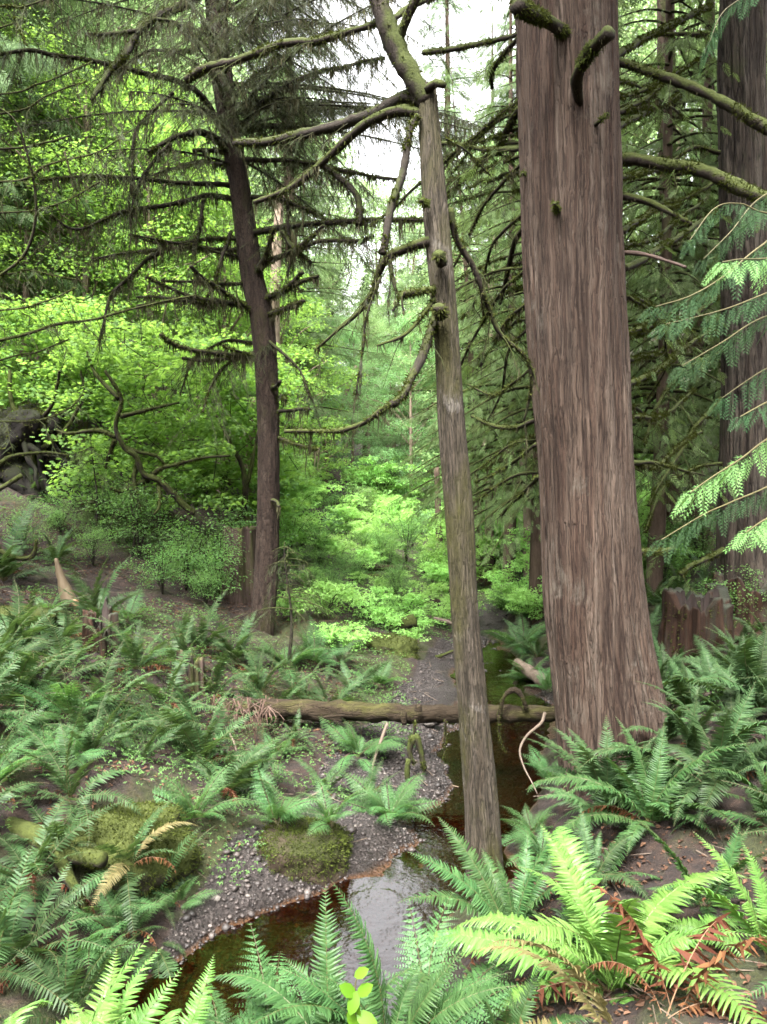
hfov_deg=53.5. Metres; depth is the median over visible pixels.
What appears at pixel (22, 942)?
sword fern
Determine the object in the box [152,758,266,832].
lady fern
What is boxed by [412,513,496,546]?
salmonberry bush
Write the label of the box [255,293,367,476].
broadleaf tree
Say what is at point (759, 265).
cedar sapling
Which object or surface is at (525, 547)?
salmonberry bush
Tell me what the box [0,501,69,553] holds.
huckleberry bush
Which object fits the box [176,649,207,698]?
rotten stump
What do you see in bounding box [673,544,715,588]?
sword fern
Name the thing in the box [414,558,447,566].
salmonberry bush
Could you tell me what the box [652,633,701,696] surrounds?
sword fern
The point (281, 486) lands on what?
broadleaf bush
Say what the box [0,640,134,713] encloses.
sword fern
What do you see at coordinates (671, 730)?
sword fern
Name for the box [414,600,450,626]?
salmonberry bush
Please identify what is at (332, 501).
huckleberry bush
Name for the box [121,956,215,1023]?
sword fern
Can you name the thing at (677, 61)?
conifer tree
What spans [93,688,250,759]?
sword fern
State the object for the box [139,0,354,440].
broadleaf tree
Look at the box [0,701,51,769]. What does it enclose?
sword fern
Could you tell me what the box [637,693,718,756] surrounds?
sword fern
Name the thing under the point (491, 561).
tree trunk
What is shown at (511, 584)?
salmonberry bush
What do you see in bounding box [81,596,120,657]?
rotten stump
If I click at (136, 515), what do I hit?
huckleberry bush
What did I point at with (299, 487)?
salmonberry bush
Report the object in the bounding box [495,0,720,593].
cedar tree
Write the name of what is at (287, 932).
water
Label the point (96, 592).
sword fern
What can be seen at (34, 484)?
sword fern
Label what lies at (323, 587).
salmonberry bush
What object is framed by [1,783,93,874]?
sword fern
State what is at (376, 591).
salmonberry bush
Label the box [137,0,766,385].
sky
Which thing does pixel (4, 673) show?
sword fern
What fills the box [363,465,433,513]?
salmonberry bush
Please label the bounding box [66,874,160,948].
lady fern
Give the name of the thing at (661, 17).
fir tree
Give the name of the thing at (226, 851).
stone
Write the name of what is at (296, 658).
lady fern
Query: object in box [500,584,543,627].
salmonberry bush
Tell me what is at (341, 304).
broadleaf tree
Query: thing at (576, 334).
cedar tree
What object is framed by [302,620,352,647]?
salmonberry bush
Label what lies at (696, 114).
broadleaf tree
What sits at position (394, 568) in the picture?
huckleberry bush
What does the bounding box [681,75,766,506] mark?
conifer tree
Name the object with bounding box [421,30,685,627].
cedar tree
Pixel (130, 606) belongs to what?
lady fern
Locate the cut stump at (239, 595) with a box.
[220,525,255,603]
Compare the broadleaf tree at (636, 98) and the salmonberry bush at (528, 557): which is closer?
the salmonberry bush at (528, 557)
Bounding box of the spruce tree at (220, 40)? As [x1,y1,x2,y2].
[0,0,520,635]
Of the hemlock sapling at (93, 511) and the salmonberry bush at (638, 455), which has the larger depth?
the salmonberry bush at (638, 455)
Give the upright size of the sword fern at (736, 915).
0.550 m
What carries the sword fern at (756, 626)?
on the ground at (14, 1000)
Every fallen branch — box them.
[5,817,107,920]
[224,725,238,761]
[433,617,451,624]
[435,650,453,657]
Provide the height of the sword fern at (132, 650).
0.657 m
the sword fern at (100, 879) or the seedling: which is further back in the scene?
the sword fern at (100, 879)
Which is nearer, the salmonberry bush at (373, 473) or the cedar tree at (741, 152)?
the cedar tree at (741, 152)
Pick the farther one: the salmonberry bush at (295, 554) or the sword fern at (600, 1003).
the salmonberry bush at (295, 554)
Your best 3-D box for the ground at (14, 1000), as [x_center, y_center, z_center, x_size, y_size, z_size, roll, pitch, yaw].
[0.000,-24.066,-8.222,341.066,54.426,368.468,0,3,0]
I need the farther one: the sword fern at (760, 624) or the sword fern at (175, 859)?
the sword fern at (760, 624)
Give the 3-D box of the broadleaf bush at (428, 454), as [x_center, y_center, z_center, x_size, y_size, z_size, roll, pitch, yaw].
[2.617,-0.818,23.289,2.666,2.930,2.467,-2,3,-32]
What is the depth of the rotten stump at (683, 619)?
7.79 m
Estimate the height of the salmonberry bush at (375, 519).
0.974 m
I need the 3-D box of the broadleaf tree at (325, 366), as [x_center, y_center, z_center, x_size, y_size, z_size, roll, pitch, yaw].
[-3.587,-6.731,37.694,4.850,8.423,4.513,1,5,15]
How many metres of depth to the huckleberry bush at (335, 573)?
12.48 m
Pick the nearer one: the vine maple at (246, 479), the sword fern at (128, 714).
the sword fern at (128, 714)
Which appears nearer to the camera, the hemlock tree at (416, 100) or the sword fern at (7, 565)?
the hemlock tree at (416, 100)
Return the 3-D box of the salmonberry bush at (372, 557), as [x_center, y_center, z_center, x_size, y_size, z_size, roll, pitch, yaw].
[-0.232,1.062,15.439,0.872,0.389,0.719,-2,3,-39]
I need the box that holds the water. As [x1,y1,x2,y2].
[109,641,551,1023]
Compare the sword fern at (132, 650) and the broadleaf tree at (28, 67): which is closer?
the sword fern at (132, 650)
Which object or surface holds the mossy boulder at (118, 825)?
on the ground at (14, 1000)
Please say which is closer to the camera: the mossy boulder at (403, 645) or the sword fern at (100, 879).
the sword fern at (100, 879)
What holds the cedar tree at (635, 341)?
on the ground at (14, 1000)
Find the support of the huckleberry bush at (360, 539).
on the ground at (14, 1000)
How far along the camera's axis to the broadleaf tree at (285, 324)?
19.71 m
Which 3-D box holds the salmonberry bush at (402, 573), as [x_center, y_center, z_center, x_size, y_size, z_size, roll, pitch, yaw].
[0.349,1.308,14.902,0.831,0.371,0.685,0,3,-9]
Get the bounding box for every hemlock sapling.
[39,434,163,548]
[99,478,169,571]
[234,541,351,689]
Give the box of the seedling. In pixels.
[339,967,376,1023]
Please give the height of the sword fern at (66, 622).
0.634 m
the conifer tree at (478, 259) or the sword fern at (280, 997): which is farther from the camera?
the conifer tree at (478, 259)
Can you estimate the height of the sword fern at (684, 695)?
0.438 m
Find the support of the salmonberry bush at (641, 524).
on the ground at (14, 1000)
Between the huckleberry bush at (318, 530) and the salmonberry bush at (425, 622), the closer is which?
the salmonberry bush at (425, 622)
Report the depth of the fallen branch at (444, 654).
10.48 m
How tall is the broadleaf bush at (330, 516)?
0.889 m
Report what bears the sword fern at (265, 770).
on the ground at (14, 1000)
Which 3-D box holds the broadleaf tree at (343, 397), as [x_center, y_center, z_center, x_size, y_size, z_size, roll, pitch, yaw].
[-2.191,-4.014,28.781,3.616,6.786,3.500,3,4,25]
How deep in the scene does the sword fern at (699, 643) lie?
7.28 m
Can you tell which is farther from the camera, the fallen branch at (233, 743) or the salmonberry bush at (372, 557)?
the salmonberry bush at (372, 557)
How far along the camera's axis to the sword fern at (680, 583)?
10.38 m
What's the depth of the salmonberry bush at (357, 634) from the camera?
9.66 m
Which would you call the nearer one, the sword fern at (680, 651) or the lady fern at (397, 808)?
the lady fern at (397, 808)
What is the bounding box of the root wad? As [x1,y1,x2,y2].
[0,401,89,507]
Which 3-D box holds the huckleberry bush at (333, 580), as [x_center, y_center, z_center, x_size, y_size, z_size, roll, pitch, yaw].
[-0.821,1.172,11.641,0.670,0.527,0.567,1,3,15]
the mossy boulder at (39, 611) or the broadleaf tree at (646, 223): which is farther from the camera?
the broadleaf tree at (646, 223)
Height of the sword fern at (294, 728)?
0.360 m
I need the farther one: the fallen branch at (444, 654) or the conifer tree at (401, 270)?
the conifer tree at (401, 270)
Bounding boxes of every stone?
[222,848,231,853]
[247,909,254,917]
[304,893,309,899]
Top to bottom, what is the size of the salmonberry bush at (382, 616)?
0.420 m
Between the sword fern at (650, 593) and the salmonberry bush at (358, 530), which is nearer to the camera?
the sword fern at (650, 593)
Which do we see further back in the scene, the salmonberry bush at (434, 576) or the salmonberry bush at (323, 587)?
the salmonberry bush at (434, 576)
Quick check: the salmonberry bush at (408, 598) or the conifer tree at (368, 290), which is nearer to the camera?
the salmonberry bush at (408, 598)
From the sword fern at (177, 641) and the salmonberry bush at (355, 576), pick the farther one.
the salmonberry bush at (355, 576)
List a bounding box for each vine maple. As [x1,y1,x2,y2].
[0,288,139,466]
[19,316,256,536]
[167,337,327,530]
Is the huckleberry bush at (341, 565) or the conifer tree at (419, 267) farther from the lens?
the conifer tree at (419, 267)
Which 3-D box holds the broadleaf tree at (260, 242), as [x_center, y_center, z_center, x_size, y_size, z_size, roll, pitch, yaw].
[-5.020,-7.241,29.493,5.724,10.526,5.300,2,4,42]
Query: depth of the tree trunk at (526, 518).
14.44 m
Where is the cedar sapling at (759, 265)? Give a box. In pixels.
[637,0,766,565]
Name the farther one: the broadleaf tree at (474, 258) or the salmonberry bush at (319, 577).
the broadleaf tree at (474, 258)
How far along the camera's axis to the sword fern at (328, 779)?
5.92 m
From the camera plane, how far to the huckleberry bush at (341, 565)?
14.93 m
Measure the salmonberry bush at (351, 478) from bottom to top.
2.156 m
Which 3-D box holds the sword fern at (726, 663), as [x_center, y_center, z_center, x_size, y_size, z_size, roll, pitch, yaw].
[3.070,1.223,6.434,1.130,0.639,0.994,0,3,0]
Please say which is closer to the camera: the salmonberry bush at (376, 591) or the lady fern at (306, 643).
the lady fern at (306, 643)
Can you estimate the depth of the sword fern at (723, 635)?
7.45 m
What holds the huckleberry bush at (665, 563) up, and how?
on the ground at (14, 1000)
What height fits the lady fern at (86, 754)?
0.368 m
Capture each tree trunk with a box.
[241,397,255,526]
[269,184,283,370]
[323,436,327,497]
[328,365,356,455]
[434,467,443,554]
[484,480,493,585]
[519,445,531,583]
[704,489,713,556]
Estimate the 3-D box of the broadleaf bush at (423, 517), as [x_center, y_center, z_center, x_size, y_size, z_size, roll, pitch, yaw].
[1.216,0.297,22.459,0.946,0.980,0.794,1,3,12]
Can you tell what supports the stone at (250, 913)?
on the ground at (14, 1000)
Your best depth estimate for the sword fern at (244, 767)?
5.31 m
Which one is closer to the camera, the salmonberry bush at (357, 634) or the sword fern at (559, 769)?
the sword fern at (559, 769)
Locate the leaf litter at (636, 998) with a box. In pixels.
[0,500,766,1023]
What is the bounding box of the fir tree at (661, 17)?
[657,0,681,574]
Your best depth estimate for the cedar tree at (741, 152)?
8.88 m
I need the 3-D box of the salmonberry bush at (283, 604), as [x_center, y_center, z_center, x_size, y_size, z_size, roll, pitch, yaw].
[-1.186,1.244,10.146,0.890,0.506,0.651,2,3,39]
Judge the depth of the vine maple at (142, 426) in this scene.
11.73 m
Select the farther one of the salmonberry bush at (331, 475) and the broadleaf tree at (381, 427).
the broadleaf tree at (381, 427)
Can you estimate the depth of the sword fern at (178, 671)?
6.45 m
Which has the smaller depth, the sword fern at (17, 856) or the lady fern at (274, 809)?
the sword fern at (17, 856)
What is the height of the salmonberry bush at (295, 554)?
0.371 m
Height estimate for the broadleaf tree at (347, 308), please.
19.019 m
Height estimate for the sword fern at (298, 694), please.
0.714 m
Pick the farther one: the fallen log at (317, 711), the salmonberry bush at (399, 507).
the salmonberry bush at (399, 507)
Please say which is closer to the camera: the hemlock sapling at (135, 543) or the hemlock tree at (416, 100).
the hemlock tree at (416, 100)
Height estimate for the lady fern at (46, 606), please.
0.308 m
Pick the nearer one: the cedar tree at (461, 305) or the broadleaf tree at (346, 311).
the cedar tree at (461, 305)
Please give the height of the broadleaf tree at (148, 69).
16.000 m
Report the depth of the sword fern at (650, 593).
10.49 m
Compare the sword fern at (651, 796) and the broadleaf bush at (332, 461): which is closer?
the sword fern at (651, 796)
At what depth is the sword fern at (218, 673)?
7.17 m
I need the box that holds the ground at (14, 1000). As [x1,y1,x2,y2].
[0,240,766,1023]
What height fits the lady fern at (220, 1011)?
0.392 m
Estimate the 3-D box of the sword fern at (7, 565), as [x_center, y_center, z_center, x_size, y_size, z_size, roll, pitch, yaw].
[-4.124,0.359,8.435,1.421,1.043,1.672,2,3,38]
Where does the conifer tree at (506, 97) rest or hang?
on the ground at (14, 1000)
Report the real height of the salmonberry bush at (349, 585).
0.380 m
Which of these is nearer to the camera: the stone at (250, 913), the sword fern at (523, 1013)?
the sword fern at (523, 1013)
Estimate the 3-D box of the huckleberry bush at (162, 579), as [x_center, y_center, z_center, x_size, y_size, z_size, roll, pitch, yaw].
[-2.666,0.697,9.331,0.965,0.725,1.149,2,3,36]
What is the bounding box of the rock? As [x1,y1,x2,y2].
[422,722,439,727]
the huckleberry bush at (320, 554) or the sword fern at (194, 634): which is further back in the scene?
the huckleberry bush at (320, 554)
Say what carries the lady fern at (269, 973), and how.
on the ground at (14, 1000)
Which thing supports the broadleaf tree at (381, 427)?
on the ground at (14, 1000)
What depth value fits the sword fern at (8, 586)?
7.71 m
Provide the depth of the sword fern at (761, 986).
2.40 m
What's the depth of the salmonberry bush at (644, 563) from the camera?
12.04 m
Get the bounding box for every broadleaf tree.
[0,0,111,220]
[0,3,152,404]
[0,54,254,453]
[0,60,209,451]
[1,0,191,381]
[7,0,244,424]
[11,103,279,489]
[58,0,293,441]
[58,2,225,371]
[59,3,180,173]
[111,187,324,509]
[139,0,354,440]
[144,70,314,464]
[158,51,272,413]
[182,64,364,343]
[183,264,343,487]
[197,189,316,347]
[237,119,377,330]
[239,239,366,380]
[239,284,336,438]
[248,279,349,444]
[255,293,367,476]
[272,133,382,415]
[283,294,342,434]
[303,315,363,482]
[315,179,426,434]
[315,275,359,390]
[316,314,383,465]
[316,329,388,490]
[335,306,411,464]
[341,174,455,459]
[342,341,430,475]
[349,318,422,472]
[352,310,470,513]
[363,275,430,470]
[385,128,529,486]
[388,253,478,415]
[392,324,468,496]
[452,199,526,389]
[503,3,715,354]
[618,0,719,386]
[628,50,717,415]
[635,0,720,414]
[644,4,766,247]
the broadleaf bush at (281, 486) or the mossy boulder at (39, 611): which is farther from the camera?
the broadleaf bush at (281, 486)
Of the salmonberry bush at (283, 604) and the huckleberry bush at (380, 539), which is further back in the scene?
the huckleberry bush at (380, 539)
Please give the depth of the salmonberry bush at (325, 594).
11.64 m
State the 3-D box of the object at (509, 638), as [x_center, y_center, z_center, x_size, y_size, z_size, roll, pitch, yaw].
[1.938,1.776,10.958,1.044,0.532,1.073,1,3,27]
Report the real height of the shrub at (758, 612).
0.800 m
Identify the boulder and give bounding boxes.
[0,604,62,632]
[62,799,205,907]
[251,815,357,885]
[364,632,419,659]
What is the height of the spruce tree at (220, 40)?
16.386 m
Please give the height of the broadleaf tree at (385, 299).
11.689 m
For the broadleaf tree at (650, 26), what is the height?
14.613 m
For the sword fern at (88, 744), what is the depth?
4.96 m
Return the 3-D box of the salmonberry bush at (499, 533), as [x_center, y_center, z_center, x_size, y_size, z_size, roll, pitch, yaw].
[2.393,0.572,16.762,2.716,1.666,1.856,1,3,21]
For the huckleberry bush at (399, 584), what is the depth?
12.53 m
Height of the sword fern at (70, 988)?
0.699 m
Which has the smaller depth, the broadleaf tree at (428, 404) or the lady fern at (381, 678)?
the lady fern at (381, 678)
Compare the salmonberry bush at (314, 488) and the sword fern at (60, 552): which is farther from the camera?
the salmonberry bush at (314, 488)
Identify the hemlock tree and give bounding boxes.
[0,0,194,490]
[184,0,539,883]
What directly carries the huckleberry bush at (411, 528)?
on the ground at (14, 1000)
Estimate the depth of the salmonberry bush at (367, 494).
25.95 m
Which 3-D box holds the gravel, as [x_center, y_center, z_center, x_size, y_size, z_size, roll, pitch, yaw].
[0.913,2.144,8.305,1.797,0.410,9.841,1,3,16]
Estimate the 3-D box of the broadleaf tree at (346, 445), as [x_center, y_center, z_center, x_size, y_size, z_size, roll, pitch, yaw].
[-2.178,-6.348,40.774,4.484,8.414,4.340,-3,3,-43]
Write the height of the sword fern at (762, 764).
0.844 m
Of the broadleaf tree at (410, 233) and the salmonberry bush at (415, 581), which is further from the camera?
the broadleaf tree at (410, 233)
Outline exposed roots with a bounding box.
[204,695,283,743]
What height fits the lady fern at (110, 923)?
0.315 m
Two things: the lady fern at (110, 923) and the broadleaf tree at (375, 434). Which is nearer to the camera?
the lady fern at (110, 923)
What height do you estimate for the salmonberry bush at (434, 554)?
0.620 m
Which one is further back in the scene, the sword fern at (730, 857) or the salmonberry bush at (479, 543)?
the salmonberry bush at (479, 543)
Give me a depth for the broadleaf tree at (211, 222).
16.87 m
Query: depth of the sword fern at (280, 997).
2.74 m
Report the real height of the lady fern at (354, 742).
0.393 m
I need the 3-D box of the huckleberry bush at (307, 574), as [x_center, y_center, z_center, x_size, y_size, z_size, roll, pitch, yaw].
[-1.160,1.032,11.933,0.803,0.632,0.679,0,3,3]
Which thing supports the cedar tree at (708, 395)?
on the ground at (14, 1000)
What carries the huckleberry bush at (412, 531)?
on the ground at (14, 1000)
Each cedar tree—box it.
[350,0,766,796]
[387,0,533,589]
[397,63,531,582]
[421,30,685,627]
[462,1,682,505]
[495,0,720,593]
[621,0,766,570]
[632,55,766,496]
[633,0,766,611]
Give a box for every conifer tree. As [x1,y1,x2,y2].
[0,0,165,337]
[1,0,152,380]
[4,0,165,316]
[61,19,234,347]
[130,1,236,373]
[189,0,393,490]
[315,254,362,451]
[341,269,387,455]
[348,264,390,427]
[351,0,505,503]
[360,243,414,473]
[384,234,466,476]
[385,224,422,430]
[421,7,531,455]
[433,9,520,402]
[438,0,682,465]
[626,21,766,414]
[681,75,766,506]
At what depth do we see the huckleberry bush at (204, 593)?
9.48 m
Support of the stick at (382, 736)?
on the ground at (14, 1000)
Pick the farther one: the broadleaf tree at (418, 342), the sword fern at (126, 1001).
the broadleaf tree at (418, 342)
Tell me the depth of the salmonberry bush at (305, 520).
18.48 m
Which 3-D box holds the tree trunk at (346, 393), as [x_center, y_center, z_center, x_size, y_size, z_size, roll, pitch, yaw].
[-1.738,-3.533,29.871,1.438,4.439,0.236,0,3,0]
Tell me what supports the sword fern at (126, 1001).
on the ground at (14, 1000)
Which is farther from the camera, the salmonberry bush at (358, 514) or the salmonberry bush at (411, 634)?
the salmonberry bush at (358, 514)
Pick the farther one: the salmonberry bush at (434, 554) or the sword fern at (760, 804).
the salmonberry bush at (434, 554)
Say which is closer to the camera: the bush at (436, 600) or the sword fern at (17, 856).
the sword fern at (17, 856)
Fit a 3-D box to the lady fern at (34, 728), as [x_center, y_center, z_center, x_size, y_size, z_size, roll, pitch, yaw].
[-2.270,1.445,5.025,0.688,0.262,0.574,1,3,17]
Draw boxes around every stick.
[0,539,38,561]
[370,722,388,769]
[404,720,427,781]
[519,712,546,793]
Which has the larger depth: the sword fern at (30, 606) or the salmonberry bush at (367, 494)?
the salmonberry bush at (367, 494)
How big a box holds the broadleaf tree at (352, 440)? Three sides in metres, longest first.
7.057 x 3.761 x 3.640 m
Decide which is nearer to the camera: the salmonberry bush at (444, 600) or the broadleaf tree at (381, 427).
the salmonberry bush at (444, 600)
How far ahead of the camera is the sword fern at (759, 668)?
5.40 m
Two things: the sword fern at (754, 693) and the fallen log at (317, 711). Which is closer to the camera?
the sword fern at (754, 693)
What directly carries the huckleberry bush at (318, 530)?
on the ground at (14, 1000)
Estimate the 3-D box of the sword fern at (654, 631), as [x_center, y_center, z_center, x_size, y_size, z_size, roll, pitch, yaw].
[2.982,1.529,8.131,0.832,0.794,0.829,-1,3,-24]
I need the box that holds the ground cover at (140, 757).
[0,491,766,994]
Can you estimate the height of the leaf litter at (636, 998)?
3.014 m
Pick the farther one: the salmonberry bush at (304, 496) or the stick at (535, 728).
the salmonberry bush at (304, 496)
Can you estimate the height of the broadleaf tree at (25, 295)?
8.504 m
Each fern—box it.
[0,498,84,580]
[0,568,25,598]
[0,579,89,658]
[0,595,73,678]
[0,599,121,657]
[0,605,138,692]
[0,634,101,722]
[0,638,45,728]
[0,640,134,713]
[0,671,54,729]
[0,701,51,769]
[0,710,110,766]
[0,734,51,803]
[0,751,58,809]
[0,780,26,794]
[0,795,122,938]
[0,841,120,1015]
[0,857,115,992]
[0,901,147,1023]
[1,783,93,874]
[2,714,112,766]
[4,998,90,1023]
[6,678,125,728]
[8,714,142,841]
[16,464,68,502]
[24,524,93,574]
[25,582,71,626]
[28,684,151,757]
[31,589,69,615]
[44,553,159,642]
[51,885,178,993]
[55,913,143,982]
[56,685,173,755]
[60,795,195,946]
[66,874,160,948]
[67,641,173,731]
[67,946,162,1023]
[69,615,210,688]
[80,933,181,1023]
[84,701,212,758]
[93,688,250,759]
[97,740,149,783]
[103,828,210,927]
[109,714,183,761]
[113,587,153,624]
[114,650,240,732]
[119,940,186,987]
[120,621,138,638]
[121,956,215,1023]
[132,611,220,675]
[138,665,300,801]
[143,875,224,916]
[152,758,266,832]
[153,589,247,658]
[164,965,300,1023]
[173,923,345,1023]
[180,731,296,819]
[193,603,285,672]
[203,883,426,1023]
[205,649,267,700]
[217,743,245,762]
[220,749,305,793]
[228,660,325,744]
[235,644,312,691]
[246,636,327,684]
[246,728,312,758]
[246,760,323,825]
[251,881,518,1023]
[264,651,328,698]
[273,666,372,729]
[278,617,347,664]
[278,709,321,754]
[296,758,353,795]
[300,777,366,835]
[309,631,386,678]
[318,658,392,702]
[320,718,406,773]
[332,753,401,812]
[341,771,440,826]
[349,659,408,687]
[377,892,524,1023]
[398,817,612,981]
[403,826,766,1023]
[454,958,593,1023]
[461,938,612,1023]
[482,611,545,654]
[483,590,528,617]
[488,892,582,979]
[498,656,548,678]
[500,806,558,845]
[504,619,548,673]
[506,816,577,868]
[523,728,635,797]
[523,744,558,791]
[527,664,551,693]
[527,716,755,880]
[533,717,673,836]
[538,803,661,902]
[570,681,766,825]
[584,882,766,1021]
[618,705,709,745]
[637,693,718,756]
[637,821,764,917]
[644,572,700,604]
[647,558,708,600]
[647,587,673,616]
[650,602,661,629]
[651,625,657,645]
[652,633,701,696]
[652,832,766,960]
[662,622,766,707]
[662,651,731,710]
[665,646,739,696]
[668,646,701,674]
[672,623,766,681]
[672,734,766,831]
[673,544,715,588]
[675,677,766,740]
[678,634,738,681]
[690,624,764,667]
[712,662,766,736]
[714,607,765,648]
[721,780,766,915]
[733,616,757,641]
[735,676,766,712]
[738,611,766,632]
[738,620,765,641]
[739,760,766,772]
[741,876,766,1002]
[742,726,766,750]
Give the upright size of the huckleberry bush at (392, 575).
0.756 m
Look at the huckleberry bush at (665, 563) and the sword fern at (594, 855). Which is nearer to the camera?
the sword fern at (594, 855)
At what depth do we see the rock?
7.62 m
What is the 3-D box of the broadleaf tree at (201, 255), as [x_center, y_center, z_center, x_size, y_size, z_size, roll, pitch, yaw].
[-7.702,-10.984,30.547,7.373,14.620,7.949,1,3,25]
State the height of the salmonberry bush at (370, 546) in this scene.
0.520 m
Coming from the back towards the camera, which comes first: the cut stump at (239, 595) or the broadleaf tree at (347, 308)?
the broadleaf tree at (347, 308)
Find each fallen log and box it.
[210,687,554,759]
[344,564,408,570]
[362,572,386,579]
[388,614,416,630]
[513,658,550,687]
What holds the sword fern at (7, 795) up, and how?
on the ground at (14, 1000)
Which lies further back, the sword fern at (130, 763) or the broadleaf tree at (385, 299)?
the broadleaf tree at (385, 299)
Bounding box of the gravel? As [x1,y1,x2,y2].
[145,614,552,981]
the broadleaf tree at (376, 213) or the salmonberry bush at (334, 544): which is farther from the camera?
the broadleaf tree at (376, 213)
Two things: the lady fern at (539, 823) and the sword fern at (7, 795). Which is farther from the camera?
the lady fern at (539, 823)
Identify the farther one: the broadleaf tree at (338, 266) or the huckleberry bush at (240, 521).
the broadleaf tree at (338, 266)
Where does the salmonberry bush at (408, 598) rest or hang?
on the ground at (14, 1000)
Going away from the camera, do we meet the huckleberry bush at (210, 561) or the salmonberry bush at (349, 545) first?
the huckleberry bush at (210, 561)
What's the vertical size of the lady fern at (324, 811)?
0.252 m
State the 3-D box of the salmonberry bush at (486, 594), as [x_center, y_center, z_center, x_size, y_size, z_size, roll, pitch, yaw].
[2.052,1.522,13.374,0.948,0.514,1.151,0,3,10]
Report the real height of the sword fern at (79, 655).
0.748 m
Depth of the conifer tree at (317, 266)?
24.21 m
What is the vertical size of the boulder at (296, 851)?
0.453 m
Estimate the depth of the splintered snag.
7.90 m
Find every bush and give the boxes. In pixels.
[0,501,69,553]
[31,491,93,534]
[61,468,155,538]
[63,516,120,565]
[80,473,204,557]
[111,537,201,593]
[136,508,239,590]
[164,524,250,604]
[171,556,232,607]
[181,506,303,578]
[234,485,343,554]
[236,465,302,498]
[237,452,311,509]
[276,586,319,621]
[279,515,324,536]
[279,579,375,620]
[281,489,320,515]
[285,467,319,490]
[285,547,305,561]
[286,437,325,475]
[288,470,317,499]
[288,477,335,510]
[288,509,352,558]
[288,525,326,546]
[288,556,328,588]
[290,566,328,585]
[300,538,351,563]
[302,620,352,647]
[303,543,335,569]
[305,421,354,480]
[305,536,361,558]
[307,467,333,497]
[309,482,356,519]
[310,582,342,603]
[314,570,344,602]
[319,622,389,650]
[320,561,353,585]
[321,454,407,510]
[322,506,348,532]
[326,492,368,537]
[328,548,361,572]
[330,454,426,515]
[330,586,412,621]
[331,520,382,550]
[331,581,361,599]
[333,552,373,579]
[341,553,377,579]
[343,571,372,583]
[344,507,391,533]
[345,486,379,512]
[345,524,385,554]
[346,548,387,564]
[349,509,368,523]
[350,555,386,573]
[352,459,418,512]
[358,524,409,561]
[359,604,407,631]
[360,489,387,514]
[360,524,407,543]
[361,539,405,559]
[362,456,432,500]
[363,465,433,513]
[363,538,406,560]
[365,576,391,587]
[366,494,422,524]
[368,534,419,565]
[369,556,418,595]
[370,490,421,519]
[371,506,438,563]
[372,558,412,581]
[378,574,424,602]
[380,591,437,618]
[382,570,419,583]
[383,588,408,612]
[388,510,425,537]
[393,626,429,641]
[395,517,433,547]
[397,611,444,634]
[402,541,444,575]
[408,580,426,588]
[409,582,449,606]
[411,551,440,564]
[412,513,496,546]
[413,445,442,497]
[413,476,443,508]
[414,505,434,533]
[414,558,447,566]
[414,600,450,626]
[415,442,494,504]
[415,518,501,579]
[417,561,448,591]
[418,598,439,605]
[419,545,447,565]
[420,564,448,586]
[422,508,434,531]
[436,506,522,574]
[440,593,484,611]
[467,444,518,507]
[478,583,513,609]
[484,556,528,606]
[495,557,522,574]
[497,524,530,557]
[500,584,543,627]
[519,548,529,569]
[634,447,652,479]
[636,479,686,519]
[637,500,649,535]
[638,515,714,581]
[639,520,701,577]
[642,547,681,573]
[666,494,716,558]
[667,545,703,579]
[684,564,765,627]
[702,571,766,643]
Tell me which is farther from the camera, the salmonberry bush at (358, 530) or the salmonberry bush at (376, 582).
the salmonberry bush at (358, 530)
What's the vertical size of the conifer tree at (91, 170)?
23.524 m
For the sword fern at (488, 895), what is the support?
on the ground at (14, 1000)
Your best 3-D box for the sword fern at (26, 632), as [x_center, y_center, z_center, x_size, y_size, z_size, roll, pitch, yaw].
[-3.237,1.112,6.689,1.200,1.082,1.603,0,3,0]
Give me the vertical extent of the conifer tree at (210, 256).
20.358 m
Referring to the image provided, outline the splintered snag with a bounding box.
[54,558,78,610]
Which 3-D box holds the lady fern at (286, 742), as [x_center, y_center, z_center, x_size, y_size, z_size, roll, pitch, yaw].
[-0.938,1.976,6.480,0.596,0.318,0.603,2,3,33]
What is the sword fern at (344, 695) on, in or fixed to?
on the ground at (14, 1000)
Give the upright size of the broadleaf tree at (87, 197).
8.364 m
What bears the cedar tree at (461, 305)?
on the ground at (14, 1000)
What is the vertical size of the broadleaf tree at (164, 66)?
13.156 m
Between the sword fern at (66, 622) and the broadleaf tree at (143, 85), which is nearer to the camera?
the sword fern at (66, 622)
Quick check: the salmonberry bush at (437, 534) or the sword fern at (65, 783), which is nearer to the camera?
the sword fern at (65, 783)
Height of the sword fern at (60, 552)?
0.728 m
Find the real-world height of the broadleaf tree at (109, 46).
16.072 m
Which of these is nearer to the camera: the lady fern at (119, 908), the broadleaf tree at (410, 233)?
the lady fern at (119, 908)
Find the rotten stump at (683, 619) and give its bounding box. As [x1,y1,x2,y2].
[655,585,734,677]
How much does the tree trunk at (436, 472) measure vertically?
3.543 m
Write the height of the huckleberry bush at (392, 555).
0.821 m
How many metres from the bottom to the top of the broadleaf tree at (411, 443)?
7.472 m

